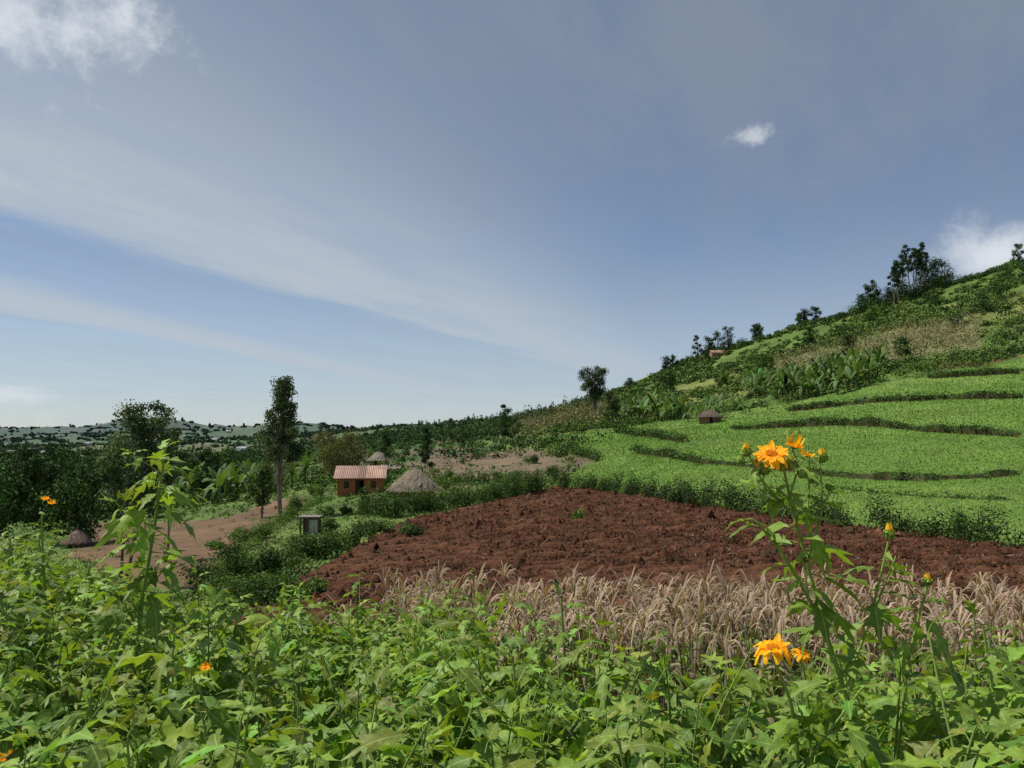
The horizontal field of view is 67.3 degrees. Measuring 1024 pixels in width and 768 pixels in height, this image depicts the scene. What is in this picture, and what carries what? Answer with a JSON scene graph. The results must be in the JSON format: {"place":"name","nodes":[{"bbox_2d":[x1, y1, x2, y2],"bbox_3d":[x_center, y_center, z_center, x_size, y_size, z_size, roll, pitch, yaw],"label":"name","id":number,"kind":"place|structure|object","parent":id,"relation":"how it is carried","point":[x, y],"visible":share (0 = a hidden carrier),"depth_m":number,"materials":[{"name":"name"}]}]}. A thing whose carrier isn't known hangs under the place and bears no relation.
{"place":"outdoors","nodes":[
{"label":"outdoors","id":0,"kind":"place"},
{"bbox_2d":[0,267,1023,767],"bbox_3d":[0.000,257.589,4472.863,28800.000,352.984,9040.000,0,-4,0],"label":"ground","id":1,"kind":"structure","parent":0,"point":[186,543],"depth_m":83.60,"materials":[{"name":"green plant"}]},
{"bbox_2d":[0,464,19,523],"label":"broadleaf tree","id":2,"kind":"object","parent":1,"relation":"on","point":[3,495],"visible":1,"depth_m":50.05,"materials":[{"name":"green plant"}]},
{"bbox_2d":[0,446,24,514],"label":"broadleaf tree","id":3,"kind":"object","parent":1,"relation":"on","point":[7,457],"visible":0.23,"depth_m":80.10,"materials":[{"name":"green plant"}]},
{"bbox_2d":[0,457,32,536],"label":"broadleaf tree","id":4,"kind":"object","parent":1,"relation":"on","point":[16,484],"visible":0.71,"depth_m":59.60,"materials":[{"name":"green plant"}]},
{"bbox_2d":[0,535,32,626],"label":"tithonia stalk","id":5,"kind":"object","parent":1,"relation":"on","point":[10,541],"visible":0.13,"depth_m":4.35,"materials":[{"name":"green plant"}]},
{"bbox_2d":[4,443,47,506],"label":"broadleaf tree","id":6,"kind":"object","parent":1,"relation":"on","point":[23,452],"visible":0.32,"depth_m":89.33,"materials":[{"name":"green plant"}]},
{"bbox_2d":[4,455,68,531],"bbox_3d":[-38.216,8.885,61.834,6.070,6.424,4.442,0,-4,0],"label":"broadleaf tree","id":7,"kind":"object","parent":1,"relation":"on","point":[36,476],"visible":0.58,"depth_m":61.10,"materials":[{"name":"green plant"}]},
{"bbox_2d":[10,512,89,691],"bbox_3d":[-2.283,1.342,3.832,0.406,1.395,0.367,0,-4,0],"label":"tithonia stalk","id":8,"kind":"object","parent":1,"relation":"on","point":[40,553],"visible":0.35,"depth_m":3.83,"materials":[{"name":"green plant"}]},
{"bbox_2d":[22,442,79,510],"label":"broadleaf tree","id":9,"kind":"object","parent":1,"relation":"on","point":[59,457],"visible":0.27,"depth_m":79.51,"materials":[{"name":"green plant"}]},
{"bbox_2d":[32,466,114,542],"bbox_3d":[-29.187,8.208,51.493,5.121,5.482,4.372,0,-4,0],"label":"broadleaf tree","id":10,"kind":"object","parent":1,"relation":"on","point":[69,485],"visible":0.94,"depth_m":51.04,"materials":[{"name":"green plant"}]},
{"bbox_2d":[59,525,92,547],"bbox_3d":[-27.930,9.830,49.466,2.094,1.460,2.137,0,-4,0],"label":"thatched hut","id":11,"kind":"object","parent":1,"relation":"on","point":[77,537],"visible":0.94,"depth_m":49.01,"materials":[{"name":"brick"}]},
{"bbox_2d":[54,559,102,624],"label":"tithonia stalk","id":12,"kind":"object","parent":1,"relation":"on","point":[75,590],"visible":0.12,"depth_m":4.51,"materials":[{"name":"green plant"}]},
{"bbox_2d":[63,442,105,501],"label":"broadleaf tree","id":13,"kind":"object","parent":1,"relation":"on","point":[88,458],"visible":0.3,"depth_m":93.69,"materials":[{"name":"green plant"}]},
{"bbox_2d":[81,462,130,516],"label":"broadleaf tree","id":14,"kind":"object","parent":1,"relation":"on","point":[107,480],"visible":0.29,"depth_m":74.18,"materials":[{"name":"green plant"}]},
{"bbox_2d":[91,399,183,588],"bbox_3d":[-15.054,4.489,30.718,3.164,7.904,3.544,0,-4,0],"label":"eucalyptus tree","id":15,"kind":"object","parent":1,"relation":"on","point":[143,433],"visible":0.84,"depth_m":30.51,"materials":[{"name":"green plant"}]},
{"bbox_2d":[129,468,173,517],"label":"broadleaf tree","id":16,"kind":"object","parent":1,"relation":"on","point":[148,512],"visible":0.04,"depth_m":71.26,"materials":[{"name":"green plant"}]},
{"bbox_2d":[156,426,189,555],"bbox_3d":[-17.783,5.688,39.703,2.058,7.056,1.562,-2,-4,22],"label":"eucalyptus tree","id":17,"kind":"object","parent":1,"relation":"on","point":[167,479],"visible":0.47,"depth_m":39.73,"materials":[{"name":"green plant"}]},
{"bbox_2d":[171,446,203,492],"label":"broadleaf tree","id":18,"kind":"object","parent":1,"relation":"on","point":[188,466],"visible":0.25,"depth_m":104.14,"materials":[{"name":"green plant"}]},
{"bbox_2d":[187,445,223,497],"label":"broadleaf tree","id":19,"kind":"object","parent":1,"relation":"on","point":[205,456],"visible":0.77,"depth_m":91.25,"materials":[{"name":"green plant"}]},
{"bbox_2d":[212,445,246,484],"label":"broadleaf tree","id":20,"kind":"object","parent":1,"relation":"on","point":[229,454],"visible":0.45,"depth_m":119.09,"materials":[{"name":"green plant"}]},
{"bbox_2d":[166,450,318,502],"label":"banana grove","id":21,"kind":"object","parent":1,"relation":"on","point":[223,477],"visible":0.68,"depth_m":93.05,"materials":[{"name":"green plant"}]},
{"bbox_2d":[178,492,330,586],"bbox_3d":[-14.905,8.819,48.962,3.039,1.781,41.305,1,-4,-8],"label":"boundary hedge","id":22,"kind":"object","parent":1,"relation":"on","point":[257,540],"visible":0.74,"depth_m":44.95,"materials":[{"name":"green plant"}]},
{"bbox_2d":[179,561,330,605],"bbox_3d":[-9.251,6.834,26.369,2.881,2.072,8.824,4,-5,-43],"label":"bush","id":23,"kind":"object","parent":1,"relation":"on","point":[261,587],"visible":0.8,"depth_m":24.20,"materials":[{"name":"green plant"}]},
{"bbox_2d":[245,461,276,517],"bbox_3d":[-19.461,8.199,59.706,2.365,4.554,2.503,2,-4,-26],"label":"mango tree","id":24,"kind":"object","parent":1,"relation":"on","point":[266,488],"visible":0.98,"depth_m":59.58,"materials":[{"name":"green plant"}]},
{"bbox_2d":[249,375,306,515],"bbox_3d":[-17.408,4.683,56.778,4.302,10.792,3.572,-2,-4,28],"label":"eucalyptus tree","id":25,"kind":"object","parent":1,"relation":"on","point":[284,408],"visible":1,"depth_m":56.59,"materials":[{"name":"green plant"}]},
{"bbox_2d":[0,454,583,631],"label":"slope grass","id":26,"kind":"structure","parent":1,"relation":"on","point":[225,605],"depth_m":51.97,"materials":[{"name":"green plant"}]},
{"bbox_2d":[20,411,586,515],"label":"meadow scrub","id":27,"kind":"object","parent":1,"relation":"on","point":[321,480],"visible":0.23,"depth_m":102.71,"materials":[{"name":"green plant"}]},
{"bbox_2d":[0,390,616,493],"bbox_3d":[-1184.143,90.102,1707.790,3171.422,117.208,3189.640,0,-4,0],"label":"valley trees","id":28,"kind":"object","parent":1,"relation":"on","point":[490,426],"visible":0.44,"depth_m":391.05,"materials":[{"name":"green plant"}]},
{"bbox_2d":[298,515,323,534],"bbox_3d":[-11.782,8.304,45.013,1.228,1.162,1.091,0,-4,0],"label":"pit latrine","id":29,"kind":"structure","parent":1,"relation":"on","point":[311,523],"depth_m":44.68,"materials":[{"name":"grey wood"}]},
{"bbox_2d":[215,515,425,579],"bbox_3d":[-9.289,7.734,38.385,9.869,2.051,18.112,1,-4,-10],"label":"bush","id":30,"kind":"object","parent":1,"relation":"on","point":[303,545],"visible":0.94,"depth_m":35.07,"materials":[{"name":"green plant"}]},
{"bbox_2d":[308,428,369,478],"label":"acacia tree","id":31,"kind":"object","parent":1,"relation":"on","point":[337,458],"visible":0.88,"depth_m":90.87,"materials":[{"name":"green plant"}]},
{"bbox_2d":[337,478,383,495],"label":"walls","id":32,"kind":"structure","parent":1,"relation":"on","point":[342,490],"depth_m":71.20,"materials":[{"name":"brick"}]},
{"bbox_2d":[333,465,387,478],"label":"corrugated roof","id":33,"kind":"structure","parent":32,"relation":"on","point":[369,471],"depth_m":72.02,"materials":[{"name":"metal"}]},
{"bbox_2d":[367,451,391,465],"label":"thatched hut","id":34,"kind":"object","parent":1,"relation":"on","point":[377,456],"visible":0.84,"depth_m":123.27,"materials":[{"name":"brick"}]},
{"bbox_2d":[374,426,394,464],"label":"tree","id":35,"kind":"object","parent":1,"relation":"on","point":[386,441],"visible":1,"depth_m":99.50,"materials":[{"name":"green plant"}]},
{"bbox_2d":[385,464,440,502],"bbox_3d":[-7.749,7.810,60.917,4.758,2.985,4.761,0,-4,0],"label":"thatched hut","id":36,"kind":"object","parent":1,"relation":"on","point":[414,477],"visible":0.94,"depth_m":59.78,"materials":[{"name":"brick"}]},
{"bbox_2d":[418,424,433,468],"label":"cypress tree","id":37,"kind":"object","parent":1,"relation":"on","point":[427,441],"visible":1,"depth_m":109.38,"materials":[{"name":"green plant"}]},
{"bbox_2d":[444,418,455,440],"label":"eucalyptus tree","id":38,"kind":"object","parent":1,"relation":"on","point":[450,435],"visible":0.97,"depth_m":209.51,"materials":[{"name":"green plant"}]},
{"bbox_2d":[352,472,554,518],"bbox_3d":[-3.939,8.191,57.485,7.527,2.983,18.362,-4,-5,43],"label":"compound hedge","id":39,"kind":"object","parent":1,"relation":"on","point":[383,505],"visible":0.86,"depth_m":53.04,"materials":[{"name":"green plant"}]},
{"bbox_2d":[451,421,469,444],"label":"broadleaf tree","id":40,"kind":"object","parent":1,"relation":"on","point":[461,429],"visible":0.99,"depth_m":189.37,"materials":[{"name":"green plant"}]},
{"bbox_2d":[426,463,547,485],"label":"compound hedge","id":41,"kind":"object","parent":1,"relation":"on","point":[480,478],"visible":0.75,"depth_m":77.30,"materials":[{"name":"green plant"}]},
{"bbox_2d":[497,404,512,445],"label":"eucalyptus tree","id":42,"kind":"object","parent":1,"relation":"on","point":[504,418],"visible":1,"depth_m":149.44,"materials":[{"name":"green plant"}]},
{"bbox_2d":[0,522,1023,767],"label":"tithonia bushes","id":43,"kind":"object","parent":1,"relation":"on","point":[418,692],"visible":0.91,"depth_m":2.42,"materials":[{"name":"green plant"}]},
{"bbox_2d":[0,495,211,761],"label":"tithonia flowers","id":44,"kind":"object","parent":43,"relation":"on","point":[204,666],"visible":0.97,"depth_m":2.65,"materials":[{"name":"orange plant"}]},
{"bbox_2d":[77,439,214,759],"bbox_3d":[-1.377,0.997,2.843,0.493,1.592,0.455,2,-5,-32],"label":"tithonia stalk","id":45,"kind":"object","parent":43,"relation":"on","point":[133,517],"visible":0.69,"depth_m":2.82,"materials":[{"name":"green plant"}]},
{"bbox_2d":[341,592,385,688],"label":"tithonia stalk","id":46,"kind":"object","parent":43,"relation":"on","point":[361,628],"visible":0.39,"depth_m":4.32,"materials":[{"name":"green plant"}]},
{"bbox_2d":[530,580,606,718],"bbox_3d":[0.250,1.347,3.335,0.398,0.991,0.407,0,-4,0],"label":"tithonia stalk","id":47,"kind":"object","parent":43,"relation":"on","point":[559,638],"visible":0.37,"depth_m":3.32,"materials":[{"name":"green plant"}]},
{"bbox_2d":[726,429,1023,767],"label":"tithonia flower plant","id":48,"kind":"object","parent":43,"relation":"on","point":[824,614],"visible":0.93,"depth_m":1.89,"materials":[{"name":"green plant"}]},
{"bbox_2d":[506,416,522,442],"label":"broadleaf tree","id":49,"kind":"object","parent":1,"relation":"on","point":[517,423],"visible":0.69,"depth_m":159.20,"materials":[{"name":"green plant"}]},
{"bbox_2d":[534,434,607,462],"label":"terrace bank","id":50,"kind":"structure","parent":1,"relation":"on","point":[589,454],"depth_m":98.13,"materials":[{"name":"green plant"}]},
{"bbox_2d":[571,507,583,519],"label":"field shrub","id":51,"kind":"object","parent":1,"relation":"on","point":[579,514],"visible":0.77,"depth_m":41.25,"materials":[{"name":"green plant"}]},
{"bbox_2d":[577,365,609,417],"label":"albizia tree","id":52,"kind":"object","parent":1,"relation":"on","point":[594,383],"visible":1,"depth_m":189.69,"materials":[{"name":"green plant"}]},
{"bbox_2d":[602,389,622,421],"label":"broadleaf tree","id":53,"kind":"object","parent":1,"relation":"on","point":[612,409],"visible":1,"depth_m":149.65,"materials":[{"name":"green plant"}]},
{"bbox_2d":[607,418,689,442],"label":"terrace bank","id":54,"kind":"structure","parent":1,"relation":"on","point":[658,434],"depth_m":110.22,"materials":[{"name":"green plant"}]},
{"bbox_2d":[550,464,758,511],"bbox_3d":[8.987,7.097,54.349,3.219,2.661,26.096,2,-4,-21],"label":"field hedge","id":55,"kind":"object","parent":1,"relation":"on","point":[689,496],"visible":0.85,"depth_m":51.41,"materials":[{"name":"green plant"}]},
{"bbox_2d":[618,391,692,420],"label":"banana grove","id":56,"kind":"object","parent":1,"relation":"on","point":[648,402],"visible":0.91,"depth_m":146.39,"materials":[{"name":"green plant"}]},
{"bbox_2d":[660,355,670,372],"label":"ridge tree","id":57,"kind":"object","parent":1,"relation":"on","point":[666,362],"visible":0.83,"depth_m":331.08,"materials":[{"name":"green plant"}]},
{"bbox_2d":[659,368,676,390],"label":"hillside tree","id":58,"kind":"object","parent":1,"relation":"on","point":[670,382],"visible":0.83,"depth_m":220.78,"materials":[{"name":"green plant"}]},
{"bbox_2d":[320,559,1023,767],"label":"dry maize","id":59,"kind":"object","parent":1,"relation":"on","point":[635,630],"visible":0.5,"depth_m":8.85,"materials":[{"name":"beige plant"}]},
{"bbox_2d":[403,437,969,539],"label":"field shrub","id":60,"kind":"object","parent":1,"relation":"on","point":[532,485],"visible":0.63,"depth_m":59.73,"materials":[{"name":"green plant"}]},
{"bbox_2d":[691,335,702,356],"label":"ridge tree","id":61,"kind":"object","parent":1,"relation":"on","point":[699,348],"visible":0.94,"depth_m":331.66,"materials":[{"name":"green plant"}]},
{"bbox_2d":[695,408,723,422],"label":"thatched hut","id":62,"kind":"object","parent":1,"relation":"on","point":[709,415],"visible":1,"depth_m":122.73,"materials":[{"name":"brick"}]},
{"bbox_2d":[708,330,725,349],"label":"ridge tree","id":63,"kind":"object","parent":1,"relation":"on","point":[716,334],"visible":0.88,"depth_m":331.61,"materials":[{"name":"green plant"}]},
{"bbox_2d":[714,373,731,387],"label":"hillside tree","id":64,"kind":"object","parent":1,"relation":"on","point":[722,380],"visible":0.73,"depth_m":199.47,"materials":[{"name":"green plant"}]},
{"bbox_2d":[682,392,771,420],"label":"banana grove","id":65,"kind":"object","parent":1,"relation":"on","point":[716,403],"visible":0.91,"depth_m":135.00,"materials":[{"name":"green plant"}]},
{"bbox_2d":[721,326,735,345],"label":"ridge tree","id":66,"kind":"object","parent":1,"relation":"on","point":[729,337],"visible":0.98,"depth_m":331.64,"materials":[{"name":"green plant"}]},
{"bbox_2d":[510,309,984,433],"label":"hillside maize","id":67,"kind":"object","parent":1,"relation":"on","point":[540,422],"visible":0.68,"depth_m":189.90,"materials":[{"name":"green plant"}]},
{"bbox_2d":[754,352,776,369],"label":"hillside tree","id":68,"kind":"object","parent":1,"relation":"on","point":[764,360],"visible":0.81,"depth_m":213.68,"materials":[{"name":"green plant"}]},
{"bbox_2d":[536,258,1023,457],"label":"hillside scrub","id":69,"kind":"object","parent":1,"relation":"on","point":[984,354],"visible":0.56,"depth_m":211.17,"materials":[{"name":"green plant"}]},
{"bbox_2d":[542,355,1023,546],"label":"green crop grass","id":70,"kind":"structure","parent":1,"relation":"on","point":[716,468],"depth_m":76.41,"materials":[{"name":"green plant"}]},
{"bbox_2d":[801,326,818,345],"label":"hillside tree","id":71,"kind":"object","parent":1,"relation":"on","point":[809,336],"visible":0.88,"depth_m":235.25,"materials":[{"name":"green plant"}]},
{"bbox_2d":[739,340,889,399],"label":"banana grove","id":72,"kind":"object","parent":1,"relation":"on","point":[841,364],"visible":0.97,"depth_m":147.39,"materials":[{"name":"green plant"}]},
{"bbox_2d":[809,306,822,320],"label":"ridge tree","id":73,"kind":"object","parent":1,"relation":"on","point":[816,309],"visible":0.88,"depth_m":332.72,"materials":[{"name":"green plant"}]},
{"bbox_2d":[611,259,1023,389],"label":"ridge woodland","id":74,"kind":"object","parent":1,"relation":"on","point":[852,311],"visible":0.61,"depth_m":302.77,"materials":[{"name":"green plant"}]},
{"bbox_2d":[624,443,1021,480],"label":"terrace bank","id":75,"kind":"structure","parent":1,"relation":"on","point":[900,475],"depth_m":56.37,"materials":[{"name":"green plant"}]},
{"bbox_2d":[834,333,857,351],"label":"hillside tree","id":76,"kind":"object","parent":1,"relation":"on","point":[847,337],"visible":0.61,"depth_m":198.91,"materials":[{"name":"green plant"}]},
{"bbox_2d":[853,293,869,310],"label":"ridge tree","id":77,"kind":"object","parent":1,"relation":"on","point":[862,299],"visible":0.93,"depth_m":302.13,"materials":[{"name":"green plant"}]},
{"bbox_2d":[862,284,874,303],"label":"ridge tree","id":78,"kind":"object","parent":1,"relation":"on","point":[866,289],"visible":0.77,"depth_m":302.69,"materials":[{"name":"green plant"}]},
{"bbox_2d":[861,304,881,320],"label":"hillside tree","id":79,"kind":"object","parent":1,"relation":"on","point":[871,311],"visible":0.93,"depth_m":258.06,"materials":[{"name":"green plant"}]},
{"bbox_2d":[726,410,1022,436],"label":"terrace bank","id":80,"kind":"structure","parent":1,"relation":"on","point":[871,421],"depth_m":89.19,"materials":[{"name":"green plant"}]},
{"bbox_2d":[736,478,1023,546],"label":"field hedge","id":81,"kind":"object","parent":1,"relation":"on","point":[979,528],"visible":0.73,"depth_m":31.65,"materials":[{"name":"green plant"}]},
{"bbox_2d":[871,286,892,305],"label":"ridge tree","id":82,"kind":"object","parent":1,"relation":"on","point":[879,290],"visible":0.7,"depth_m":302.66,"materials":[{"name":"green plant"}]},
{"bbox_2d":[887,266,900,303],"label":"eucalyptus tree","id":83,"kind":"object","parent":1,"relation":"on","point":[895,270],"visible":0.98,"depth_m":290.56,"materials":[{"name":"green plant"}]},
{"bbox_2d":[894,278,908,298],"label":"ridge tree","id":84,"kind":"object","parent":1,"relation":"on","point":[900,285],"visible":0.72,"depth_m":302.76,"materials":[{"name":"green plant"}]},
{"bbox_2d":[781,384,1023,411],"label":"terrace bank","id":85,"kind":"structure","parent":1,"relation":"on","point":[984,394],"depth_m":108.51,"materials":[{"name":"green plant"}]},
{"bbox_2d":[898,254,907,298],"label":"eucalyptus tree","id":86,"kind":"object","parent":1,"relation":"on","point":[904,275],"visible":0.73,"depth_m":300.67,"materials":[{"name":"green plant"}]},
{"bbox_2d":[893,337,913,355],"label":"hillside tree","id":87,"kind":"object","parent":1,"relation":"on","point":[903,341],"visible":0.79,"depth_m":163.25,"materials":[{"name":"green plant"}]},
{"bbox_2d":[900,244,913,297],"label":"eucalyptus tree","id":88,"kind":"object","parent":1,"relation":"on","point":[905,250],"visible":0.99,"depth_m":297.55,"materials":[{"name":"green plant"}]},
{"bbox_2d":[908,251,924,295],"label":"eucalyptus tree","id":89,"kind":"object","parent":1,"relation":"on","point":[915,265],"visible":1,"depth_m":294.81,"materials":[{"name":"green plant"}]},
{"bbox_2d":[916,242,928,296],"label":"eucalyptus tree","id":90,"kind":"object","parent":1,"relation":"on","point":[921,259],"visible":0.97,"depth_m":296.06,"materials":[{"name":"green plant"}]},
{"bbox_2d":[835,483,1013,500],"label":"terrace bank","id":91,"kind":"structure","parent":1,"relation":"on","point":[968,496],"depth_m":44.26,"materials":[{"name":"green plant"}]},
{"bbox_2d":[918,261,937,283],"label":"ridge tree","id":92,"kind":"object","parent":1,"relation":"on","point":[929,267],"visible":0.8,"depth_m":303.17,"materials":[{"name":"green plant"}]},
{"bbox_2d":[923,292,941,305],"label":"hillside tree","id":93,"kind":"object","parent":1,"relation":"on","point":[933,298],"visible":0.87,"depth_m":257.45,"materials":[{"name":"green plant"}]},
{"bbox_2d":[923,256,945,285],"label":"ridge tree","id":94,"kind":"object","parent":1,"relation":"on","point":[935,270],"visible":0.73,"depth_m":303.20,"materials":[{"name":"green plant"}]},
{"bbox_2d":[937,256,954,282],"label":"ridge tree","id":95,"kind":"object","parent":1,"relation":"on","point":[944,263],"visible":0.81,"depth_m":302.87,"materials":[{"name":"green plant"}]},
{"bbox_2d":[947,312,969,327],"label":"hillside tree","id":96,"kind":"object","parent":1,"relation":"on","point":[955,317],"visible":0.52,"depth_m":195.02,"materials":[{"name":"green plant"}]},
{"bbox_2d":[924,364,1023,378],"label":"terrace bank","id":97,"kind":"structure","parent":1,"relation":"on","point":[983,371],"depth_m":124.95,"materials":[{"name":"green plant"}]},
{"bbox_2d":[968,288,1000,313],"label":"hillside tree","id":98,"kind":"object","parent":1,"relation":"on","point":[981,298],"visible":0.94,"depth_m":213.54,"materials":[{"name":"green plant"}]},
{"bbox_2d":[985,281,1012,297],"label":"hillside tree","id":99,"kind":"object","parent":1,"relation":"on","point":[997,291],"visible":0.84,"depth_m":233.08,"materials":[{"name":"green plant"}]},
{"bbox_2d":[992,259,1019,280],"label":"hillside tree","id":100,"kind":"object","parent":1,"relation":"on","point":[1009,274],"visible":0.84,"depth_m":267.11,"materials":[{"name":"green plant"}]},
{"bbox_2d":[1010,243,1023,262],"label":"ridge tree","id":101,"kind":"object","parent":1,"relation":"on","point":[1018,246],"visible":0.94,"depth_m":304.17,"materials":[{"name":"green plant"}]},
{"bbox_2d":[0,0,1023,427],"label":"sky","id":102,"kind":"structure","parent":0,"point":[401,211],"materials":[{"name":"blue"}]},
{"bbox_2d":[209,485,1023,695],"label":"ploughed field","id":103,"kind":"structure","parent":0,"point":[751,571],"depth_m":30.20,"materials":[{"name":"soil"}]},
{"bbox_2d":[240,486,1023,664],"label":"field stubble","id":104,"kind":"object","parent":103,"relation":"on","point":[733,558],"visible":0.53,"depth_m":27.45,"materials":[{"name":"beige plant"}]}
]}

